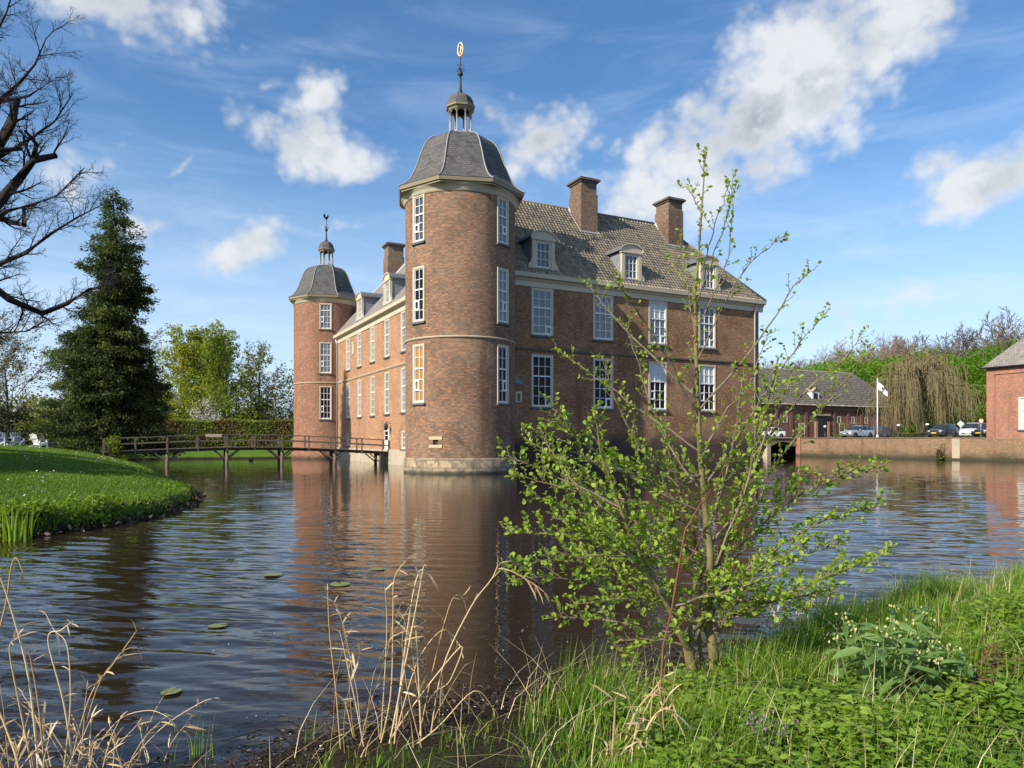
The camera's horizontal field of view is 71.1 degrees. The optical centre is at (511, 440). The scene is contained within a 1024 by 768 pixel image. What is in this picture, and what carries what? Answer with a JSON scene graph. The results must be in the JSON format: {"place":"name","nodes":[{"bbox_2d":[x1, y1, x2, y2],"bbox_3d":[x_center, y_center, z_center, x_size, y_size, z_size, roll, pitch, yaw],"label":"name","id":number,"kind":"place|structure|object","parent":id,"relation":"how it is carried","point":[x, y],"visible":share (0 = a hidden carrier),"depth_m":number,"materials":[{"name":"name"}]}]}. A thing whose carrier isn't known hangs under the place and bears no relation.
{"place":"outdoors","nodes":[
{"label":"outdoors","id":0,"kind":"place"},
{"bbox_2d":[0,444,795,537],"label":"lawn","id":1,"kind":"structure","parent":0,"point":[253,454],"depth_m":23.12,"materials":[{"name":"plant"}]},
{"bbox_2d":[0,432,14,445],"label":"garden chair","id":2,"kind":"object","parent":1,"relation":"on","point":[3,439],"visible":0.97,"depth_m":50.19,"materials":[{"name":"grey paint"}]},
{"bbox_2d":[9,432,24,445],"bbox_3d":[-36.535,-0.073,52.877,0.860,1.070,1.021,0,0,-20],"label":"garden chair","id":3,"kind":"object","parent":1,"relation":"on","point":[17,439],"visible":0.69,"depth_m":52.69,"materials":[{"name":"grey paint"}]},
{"bbox_2d":[0,501,39,542],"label":"iris clump","id":4,"kind":"object","parent":1,"relation":"on","point":[22,531],"visible":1,"depth_m":14.94,"materials":[{"name":"green plant"}]},
{"bbox_2d":[0,324,41,404],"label":"twiggy tree","id":5,"kind":"object","parent":1,"relation":"on","point":[11,362],"visible":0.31,"depth_m":81.37,"materials":[{"name":"brown plant"}]},
{"bbox_2d":[0,397,51,444],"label":"bush","id":6,"kind":"object","parent":1,"relation":"on","point":[9,416],"visible":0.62,"depth_m":69.76,"materials":[{"name":"green plant"}]},
{"bbox_2d":[0,389,62,443],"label":"bush","id":7,"kind":"object","parent":1,"relation":"on","point":[47,395],"visible":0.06,"depth_m":93.60,"materials":[{"name":"green plant"}]},
{"bbox_2d":[0,308,65,432],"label":"twiggy tree","id":8,"kind":"object","parent":1,"relation":"on","point":[14,375],"visible":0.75,"depth_m":76.18,"materials":[{"name":"grey plant"}]},
{"bbox_2d":[14,393,62,444],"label":"bush","id":9,"kind":"object","parent":1,"relation":"on","point":[34,415],"visible":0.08,"depth_m":73.19,"materials":[{"name":"green plant"}]},
{"bbox_2d":[29,433,48,447],"bbox_3d":[-33.650,0.046,50.877,0.860,1.070,1.021,0,0,20],"label":"garden chair","id":10,"kind":"object","parent":1,"relation":"on","point":[39,443],"visible":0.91,"depth_m":50.73,"materials":[{"name":"white paint"}]},
{"bbox_2d":[39,434,55,447],"bbox_3d":[-34.003,0.088,52.387,0.860,1.070,1.021,0,0,30],"label":"garden chair","id":11,"kind":"object","parent":1,"relation":"on","point":[50,444],"visible":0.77,"depth_m":52.35,"materials":[{"name":"paint"}]},
{"bbox_2d":[0,0,126,351],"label":"bare tree","id":12,"kind":"object","parent":1,"relation":"on","point":[10,188],"visible":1,"depth_m":24.28,"materials":[{"name":"brown plant"}]},
{"bbox_2d":[4,447,159,498],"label":"daisies","id":13,"kind":"object","parent":1,"relation":"on","point":[78,469],"visible":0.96,"depth_m":28.38,"materials":[{"name":"white plant"}]},
{"bbox_2d":[0,480,189,536],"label":"edge herbs","id":14,"kind":"object","parent":1,"relation":"on","point":[98,500],"visible":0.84,"depth_m":16.83,"materials":[{"name":"green plant"}]},
{"bbox_2d":[0,445,195,536],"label":"lawn grass","id":15,"kind":"structure","parent":1,"relation":"on","point":[123,466],"depth_m":22.89,"materials":[{"name":"plant"}]},
{"bbox_2d":[0,470,205,539],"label":"bank roots","id":16,"kind":"object","parent":1,"relation":"on","point":[196,497],"visible":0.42,"depth_m":19.00,"materials":[{"name":"brown plant"}]},
{"bbox_2d":[22,186,187,458],"bbox_3d":[-35.248,-10.262,62.653,12.789,24.470,13.593,0,0,0],"label":"conifer tree","id":17,"kind":"object","parent":1,"relation":"on","point":[110,383],"visible":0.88,"depth_m":61.26,"materials":[{"name":"green plant"}]},
{"bbox_2d":[144,328,170,382],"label":"deciduous tree","id":18,"kind":"object","parent":1,"relation":"on","point":[155,343],"visible":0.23,"depth_m":121.83,"materials":[{"name":"green plant"}]},
{"bbox_2d":[155,367,221,420],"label":"bush","id":19,"kind":"object","parent":1,"relation":"on","point":[179,404],"visible":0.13,"depth_m":99.62,"materials":[{"name":"green plant"}]},
{"bbox_2d":[156,323,232,418],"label":"deciduous tree","id":20,"kind":"object","parent":1,"relation":"on","point":[181,352],"visible":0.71,"depth_m":113.45,"materials":[{"name":"green plant"}]},
{"bbox_2d":[165,318,240,416],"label":"deciduous tree","id":21,"kind":"object","parent":1,"relation":"on","point":[211,326],"visible":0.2,"depth_m":119.51,"materials":[{"name":"green plant"}]},
{"bbox_2d":[187,397,225,420],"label":"blossom bush","id":22,"kind":"object","parent":1,"relation":"on","point":[203,417],"visible":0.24,"depth_m":96.05,"materials":[{"name":"white plant"}]},
{"bbox_2d":[183,328,229,416],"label":"deciduous tree","id":23,"kind":"object","parent":1,"relation":"on","point":[197,335],"visible":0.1,"depth_m":117.84,"materials":[{"name":"green plant"}]},
{"bbox_2d":[176,380,268,421],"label":"bush","id":24,"kind":"object","parent":1,"relation":"on","point":[225,410],"visible":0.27,"depth_m":98.58,"materials":[{"name":"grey plant"}]},
{"bbox_2d":[162,418,293,447],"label":"clipped hedge","id":25,"kind":"object","parent":1,"relation":"on","point":[285,426],"visible":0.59,"depth_m":89.24,"materials":[{"name":"green plant"}]},
{"bbox_2d":[182,330,273,416],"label":"deciduous tree","id":26,"kind":"object","parent":1,"relation":"on","point":[209,346],"visible":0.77,"depth_m":110.77,"materials":[{"name":"green plant"}]},
{"bbox_2d":[220,372,276,420],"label":"bush","id":27,"kind":"object","parent":1,"relation":"on","point":[259,401],"visible":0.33,"depth_m":100.77,"materials":[{"name":"green plant"}]},
{"bbox_2d":[235,339,286,417],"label":"deciduous tree","id":28,"kind":"object","parent":1,"relation":"on","point":[252,356],"visible":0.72,"depth_m":105.53,"materials":[{"name":"green plant"}]},
{"bbox_2d":[232,381,293,419],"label":"bush","id":29,"kind":"object","parent":1,"relation":"on","point":[278,401],"visible":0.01,"depth_m":149.26,"materials":[{"name":"green plant"}]},
{"bbox_2d":[255,360,293,419],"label":"bush","id":30,"kind":"object","parent":1,"relation":"on","point":[279,408],"visible":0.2,"depth_m":128.73,"materials":[{"name":"green plant"}]},
{"bbox_2d":[0,453,1023,767],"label":"water","id":31,"kind":"structure","parent":0,"point":[170,585],"depth_m":10.47,"materials":[{"name":"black liquid"}]},
{"bbox_2d":[161,687,181,694],"bbox_3d":[-2.828,2.082,5.954,0.144,0.010,0.170,0,0,21],"label":"lily pad","id":32,"kind":"object","parent":31,"relation":"on","point":[169,691],"visible":0.93,"depth_m":5.94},
{"bbox_2d":[171,716,218,760],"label":"sedge tuft","id":33,"kind":"object","parent":31,"relation":"in","point":[195,746],"visible":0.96,"depth_m":4.76,"materials":[{"name":"green plant"}]},
{"bbox_2d":[102,434,388,467],"bbox_3d":[-21.014,1.399,59.012,22.010,3.806,2.000,0,0,-27],"label":"footbridge","id":34,"kind":"object","parent":31,"relation":"in","point":[226,456],"visible":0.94,"depth_m":58.52,"materials":[{"name":"wood"}]},
{"bbox_2d":[103,433,127,460],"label":"bush","id":35,"kind":"object","parent":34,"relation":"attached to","point":[113,447],"visible":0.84,"depth_m":53.43,"materials":[{"name":"green plant"}]},
{"bbox_2d":[330,582,350,586],"bbox_3d":[-2.501,2.094,10.453,0.289,0.010,0.339,0,0,-25],"label":"lily pad","id":36,"kind":"object","parent":31,"relation":"on","point":[337,584],"visible":1,"depth_m":10.40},
{"bbox_2d":[208,613,753,764],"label":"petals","id":37,"kind":"object","parent":31,"relation":"on","point":[405,710],"visible":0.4,"depth_m":5.40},
{"bbox_2d":[288,42,766,473],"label":"castle","id":38,"kind":"structure","parent":31,"relation":"in","point":[434,354],"depth_m":53.28,"materials":[{"name":"brick"}]},
{"bbox_2d":[319,386,331,420],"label":"window","id":39,"kind":"structure","parent":38,"relation":"in","point":[325,392],"depth_m":80.35,"materials":[{"name":"beige paint"}]},
{"bbox_2d":[319,342,331,374],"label":"window","id":40,"kind":"structure","parent":38,"relation":"in","point":[325,348],"depth_m":80.35,"materials":[{"name":"beige paint"}]},
{"bbox_2d":[319,303,331,330],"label":"window","id":41,"kind":"structure","parent":38,"relation":"in","point":[325,309],"depth_m":80.35,"materials":[{"name":"beige paint"}]},
{"bbox_2d":[345,338,349,371],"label":"window","id":42,"kind":"structure","parent":38,"relation":"in","point":[348,340],"depth_m":76.62,"materials":[{"name":"beige paint"}]},
{"bbox_2d":[345,383,349,419],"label":"window","id":43,"kind":"structure","parent":38,"relation":"in","point":[347,384],"depth_m":76.62,"materials":[{"name":"beige paint"}]},
{"bbox_2d":[356,332,361,367],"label":"window","id":44,"kind":"structure","parent":38,"relation":"in","point":[359,336],"depth_m":72.52,"materials":[{"name":"beige paint"}]},
{"bbox_2d":[356,379,361,418],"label":"window","id":45,"kind":"structure","parent":38,"relation":"in","point":[359,382],"depth_m":72.52,"materials":[{"name":"beige paint"}]},
{"bbox_2d":[369,326,374,363],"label":"window","id":46,"kind":"structure","parent":38,"relation":"in","point":[372,330],"depth_m":68.33,"materials":[{"name":"beige paint"}]},
{"bbox_2d":[369,376,374,416],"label":"window","id":47,"kind":"structure","parent":38,"relation":"in","point":[372,379],"depth_m":68.33,"materials":[{"name":"beige paint"}]},
{"bbox_2d":[383,318,389,358],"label":"window","id":48,"kind":"structure","parent":38,"relation":"in","point":[387,322],"depth_m":64.25,"materials":[{"name":"beige paint"}]},
{"bbox_2d":[383,371,389,415],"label":"window","id":49,"kind":"structure","parent":38,"relation":"in","point":[387,374],"depth_m":64.25,"materials":[{"name":"beige paint"}]},
{"bbox_2d":[399,311,404,353],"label":"window","id":50,"kind":"structure","parent":38,"relation":"in","point":[402,313],"depth_m":60.26,"materials":[{"name":"beige paint"}]},
{"bbox_2d":[399,367,404,413],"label":"window","id":51,"kind":"structure","parent":38,"relation":"in","point":[402,369],"depth_m":60.26,"materials":[{"name":"beige paint"}]},
{"bbox_2d":[400,431,404,450],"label":"window","id":52,"kind":"structure","parent":38,"relation":"in","point":[402,432],"depth_m":60.26,"materials":[{"name":"beige paint"}]},
{"bbox_2d":[411,343,425,405],"bbox_3d":[-5.879,-4.160,45.433,1.240,3.880,0.330,0,0,42],"label":"window","id":53,"kind":"structure","parent":38,"relation":"in","point":[418,349],"depth_m":45.43,"materials":[{"name":"beige paint"}]},
{"bbox_2d":[411,265,425,324],"bbox_3d":[-5.879,-9.185,45.433,1.240,3.630,0.330,0,0,42],"label":"window","id":54,"kind":"structure","parent":38,"relation":"in","point":[418,272],"depth_m":45.43,"materials":[{"name":"beige paint"}]},
{"bbox_2d":[411,194,425,245],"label":"window","id":55,"kind":"structure","parent":38,"relation":"in","point":[418,201],"depth_m":45.43,"materials":[{"name":"beige paint"}]},
{"bbox_2d":[496,344,509,405],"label":"window","id":56,"kind":"structure","parent":38,"relation":"in","point":[502,350],"depth_m":45.91,"materials":[{"name":"beige paint"}]},
{"bbox_2d":[496,267,509,325],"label":"window","id":57,"kind":"structure","parent":38,"relation":"in","point":[502,274],"depth_m":45.91,"materials":[{"name":"beige paint"}]},
{"bbox_2d":[496,196,509,247],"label":"window","id":58,"kind":"structure","parent":38,"relation":"in","point":[502,204],"depth_m":45.91,"materials":[{"name":"beige paint"}]},
{"bbox_2d":[531,287,554,337],"bbox_3d":[2.135,-9.060,50.997,1.900,3.480,0.330,0,0,-27],"label":"window","id":59,"kind":"structure","parent":38,"relation":"in","point":[541,298],"depth_m":51.04,"materials":[{"name":"beige paint"}]},
{"bbox_2d":[531,354,554,408],"bbox_3d":[2.135,-4.160,50.997,1.900,3.880,0.330,0,0,-27],"label":"window","id":60,"kind":"structure","parent":38,"relation":"in","point":[541,365],"depth_m":51.04,"materials":[{"name":"beige paint"}]},
{"bbox_2d":[592,294,614,342],"bbox_3d":[6.766,-9.060,53.362,1.900,3.480,0.330,0,0,-27],"label":"window","id":61,"kind":"structure","parent":38,"relation":"in","point":[602,325],"depth_m":53.40,"materials":[{"name":"glass"}]},
{"bbox_2d":[593,358,614,410],"bbox_3d":[6.766,-4.160,53.362,1.900,3.880,0.330,0,0,-27],"label":"window","id":62,"kind":"structure","parent":38,"relation":"in","point":[600,394],"depth_m":53.37,"materials":[{"name":"beige paint"}]},
{"bbox_2d":[648,300,668,346],"bbox_3d":[11.308,-9.060,55.682,1.900,3.480,0.330,0,0,-27],"label":"window","id":63,"kind":"structure","parent":38,"relation":"in","point":[660,324],"depth_m":55.75,"materials":[{"name":"beige paint"}]},
{"bbox_2d":[648,361,668,411],"bbox_3d":[11.308,-4.160,55.682,1.900,3.880,0.330,0,0,-27],"label":"window","id":64,"kind":"structure","parent":38,"relation":"in","point":[655,387],"depth_m":55.74,"materials":[{"name":"beige paint"}]},
{"bbox_2d":[698,306,716,349],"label":"window","id":65,"kind":"structure","parent":38,"relation":"in","point":[707,322],"depth_m":58.05,"materials":[{"name":"beige paint"}]},
{"bbox_2d":[699,364,716,412],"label":"window","id":66,"kind":"structure","parent":38,"relation":"in","point":[706,389],"depth_m":58.05,"materials":[{"name":"beige paint"}]},
{"bbox_2d":[759,437,801,456],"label":"stone bridge","id":67,"kind":"structure","parent":31,"relation":"in","point":[775,442],"depth_m":93.40,"materials":[{"name":"stone"}]},
{"bbox_2d":[801,437,1023,461],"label":"quay wall","id":68,"kind":"structure","parent":31,"relation":"in","point":[965,448],"depth_m":81.60,"materials":[{"name":"brick"}]},
{"bbox_2d":[935,442,947,458],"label":"wall plant","id":69,"kind":"object","parent":68,"relation":"attached to","point":[939,454],"depth_m":76.95,"materials":[{"name":"green plant"}]},
{"bbox_2d":[0,0,1023,436],"label":"sky","id":70,"kind":"structure","parent":0,"point":[884,137],"materials":[{"name":"blue"}]},
{"bbox_2d":[244,602,1023,767],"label":"bank","id":71,"kind":"structure","parent":0,"point":[479,751],"depth_m":4.58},
{"bbox_2d":[0,557,219,767],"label":"reed clump","id":72,"kind":"object","parent":71,"relation":"on","point":[42,726],"visible":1,"depth_m":4.50,"materials":[{"name":"plant"}]},
{"bbox_2d":[322,553,548,760],"bbox_3d":[-0.540,1.489,4.830,1.582,1.504,0.750,0,0,0],"label":"reed clump","id":73,"kind":"object","parent":71,"relation":"on","point":[404,664],"visible":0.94,"depth_m":4.77,"materials":[{"name":"plant"}]},
{"bbox_2d":[134,580,998,767],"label":"debris","id":74,"kind":"object","parent":71,"relation":"on","point":[280,757],"visible":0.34,"depth_m":5.27,"materials":[{"name":"brown plant"}]},
{"bbox_2d":[118,554,1023,767],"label":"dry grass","id":75,"kind":"structure","parent":71,"relation":"on","point":[981,603],"depth_m":4.63,"materials":[{"name":"plant"}]},
{"bbox_2d":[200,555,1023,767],"bbox_3d":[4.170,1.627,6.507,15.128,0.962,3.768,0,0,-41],"label":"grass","id":76,"kind":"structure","parent":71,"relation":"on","point":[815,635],"depth_m":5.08,"materials":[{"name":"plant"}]},
{"bbox_2d":[589,664,689,764],"bbox_3d":[0.701,1.562,3.885,0.570,0.619,0.623,0,0,0],"label":"reed clump","id":77,"kind":"object","parent":71,"relation":"on","point":[667,708],"visible":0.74,"depth_m":3.96,"materials":[{"name":"plant"}]},
{"bbox_2d":[658,466,723,733],"bbox_3d":[1.096,1.076,4.409,0.409,1.832,0.027,0,0,-1],"label":"dry stem","id":78,"kind":"object","parent":71,"relation":"on","point":[662,657],"visible":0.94,"depth_m":4.40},
{"bbox_2d":[493,143,900,681],"bbox_3d":[1.657,-0.238,5.864,3.607,4.399,1.893,0,0,0],"label":"alder sapling","id":79,"kind":"object","parent":71,"relation":"on","point":[705,619],"visible":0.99,"depth_m":5.78,"materials":[{"name":"green plant"}]},
{"bbox_2d":[745,711,786,765],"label":"flowering plant","id":80,"kind":"object","parent":71,"relation":"on","point":[775,733],"visible":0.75,"depth_m":3.93,"materials":[{"name":"green plant"}]},
{"bbox_2d":[752,708,798,751],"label":"flowering plant","id":81,"kind":"object","parent":71,"relation":"on","point":[769,715],"visible":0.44,"depth_m":4.08,"materials":[{"name":"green plant"}]},
{"bbox_2d":[590,585,1023,767],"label":"ground cover","id":82,"kind":"object","parent":71,"relation":"on","point":[1009,710],"visible":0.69,"depth_m":4.14,"materials":[{"name":"green plant"}]},
{"bbox_2d":[824,611,903,685],"bbox_3d":[2.408,1.515,4.974,0.420,0.572,0.518,0,0,-41],"label":"flowering plant","id":83,"kind":"object","parent":71,"relation":"on","point":[851,639],"visible":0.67,"depth_m":5.00,"materials":[{"name":"green plant"}]},
{"bbox_2d":[770,568,962,623],"bbox_3d":[4.594,1.957,8.781,3.355,0.827,1.198,0,0,-11],"label":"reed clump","id":84,"kind":"object","parent":71,"relation":"on","point":[837,589],"visible":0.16,"depth_m":8.44,"materials":[{"name":"plant"}]},
{"bbox_2d":[831,618,946,716],"bbox_3d":[2.406,1.459,4.597,0.646,0.608,0.595,0,0,29],"label":"flowering plant","id":85,"kind":"object","parent":71,"relation":"on","point":[895,673],"visible":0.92,"depth_m":4.58,"materials":[{"name":"green plant"}]},
{"bbox_2d":[879,603,941,655],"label":"flowering plant","id":86,"kind":"object","parent":71,"relation":"on","point":[923,610],"visible":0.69,"depth_m":5.47,"materials":[{"name":"green plant"}]},
{"bbox_2d":[872,622,974,696],"bbox_3d":[2.750,1.485,4.785,0.525,0.542,0.653,0,0,-33],"label":"flowering plant","id":87,"kind":"object","parent":71,"relation":"on","point":[912,631],"visible":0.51,"depth_m":4.75,"materials":[{"name":"green plant"}]},
{"bbox_2d":[905,643,991,708],"bbox_3d":[2.731,1.525,4.517,0.553,0.478,0.498,0,0,26],"label":"flowering plant","id":88,"kind":"object","parent":71,"relation":"on","point":[948,668],"visible":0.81,"depth_m":4.53,"materials":[{"name":"green plant"}]},
{"bbox_2d":[957,664,1007,697],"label":"dead fern","id":89,"kind":"object","parent":71,"relation":"on","point":[976,678],"visible":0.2,"depth_m":4.55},
{"bbox_2d":[974,643,1023,675],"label":"dead fern","id":90,"kind":"object","parent":71,"relation":"on","point":[993,662],"visible":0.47,"depth_m":4.95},
{"label":"forecourt","id":91,"kind":"structure","parent":0,"visible":0},
{"bbox_2d":[762,427,785,436],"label":"parked car","id":92,"kind":"object","parent":91,"relation":"on","point":[782,433],"visible":0.3,"depth_m":102.49,"materials":[{"name":"white paint"}]},
{"bbox_2d":[759,367,898,437],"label":"barn","id":93,"kind":"structure","parent":91,"relation":"on","point":[844,406],"depth_m":112.35,"materials":[{"name":"brick"}]},
{"bbox_2d":[816,416,826,436],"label":"door","id":94,"kind":"structure","parent":93,"relation":"in","point":[822,420],"depth_m":110.64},
{"bbox_2d":[830,419,858,436],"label":"bush","id":95,"kind":"object","parent":91,"relation":"on","point":[841,430],"visible":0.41,"depth_m":107.98,"materials":[{"name":"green plant"}]},
{"bbox_2d":[840,426,874,436],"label":"parked car","id":96,"kind":"object","parent":91,"relation":"on","point":[858,431],"visible":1,"depth_m":87.83,"materials":[{"name":"silver metal"}]},
{"bbox_2d":[861,426,892,436],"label":"parked car","id":97,"kind":"object","parent":91,"relation":"on","point":[883,431],"visible":0.45,"depth_m":91.28,"materials":[{"name":"black paint"}]},
{"bbox_2d":[876,378,887,436],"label":"flagpole","id":98,"kind":"object","parent":91,"relation":"on","point":[880,387],"visible":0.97,"depth_m":85.95,"materials":[{"name":"metal"}]},
{"bbox_2d":[759,334,1015,436],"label":"green wood","id":99,"kind":"object","parent":91,"relation":"on","point":[977,376],"visible":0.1,"depth_m":136.78,"materials":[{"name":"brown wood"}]},
{"bbox_2d":[759,322,1023,436],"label":"bare wood","id":100,"kind":"object","parent":91,"relation":"on","point":[901,345],"visible":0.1,"depth_m":197.57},
{"bbox_2d":[879,431,926,436],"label":"hedge","id":101,"kind":"object","parent":91,"relation":"on","point":[912,434],"visible":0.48,"depth_m":100.81,"materials":[{"name":"green plant"}]},
{"bbox_2d":[855,349,985,433],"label":"weeping tree","id":102,"kind":"object","parent":91,"relation":"on","point":[925,389],"visible":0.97,"depth_m":102.67,"materials":[{"name":"plant"}]},
{"bbox_2d":[927,424,958,436],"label":"parked car","id":103,"kind":"object","parent":91,"relation":"on","point":[942,430],"visible":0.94,"depth_m":79.74,"materials":[{"name":"grey paint"}]},
{"bbox_2d":[930,321,982,360],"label":"bare tree","id":104,"kind":"object","parent":91,"relation":"on","point":[958,343],"visible":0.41,"depth_m":173.99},
{"bbox_2d":[959,423,985,436],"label":"parked car","id":105,"kind":"object","parent":91,"relation":"on","point":[966,429],"visible":0.45,"depth_m":82.13,"materials":[{"name":"white paint"}]},
{"bbox_2d":[971,423,985,436],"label":"parked car","id":106,"kind":"object","parent":91,"relation":"on","point":[975,433],"visible":0.34,"depth_m":79.38,"materials":[{"name":"black paint"}]},
{"bbox_2d":[967,306,1022,361],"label":"bare tree","id":107,"kind":"object","parent":91,"relation":"on","point":[994,325],"visible":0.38,"depth_m":167.13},
{"bbox_2d":[979,337,1023,459],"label":"gatehouse","id":108,"kind":"object","parent":91,"relation":"on","point":[1005,405],"visible":0.97,"depth_m":71.53,"materials":[{"name":"brick"}]},
{"bbox_2d":[1017,397,1023,430],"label":"window","id":109,"kind":"structure","parent":108,"relation":"in","point":[1020,399],"depth_m":70.29,"materials":[{"name":"beige paint"}]},
{"bbox_2d":[983,314,1023,358],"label":"bare tree","id":110,"kind":"object","parent":91,"relation":"on","point":[1001,329],"visible":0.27,"depth_m":167.91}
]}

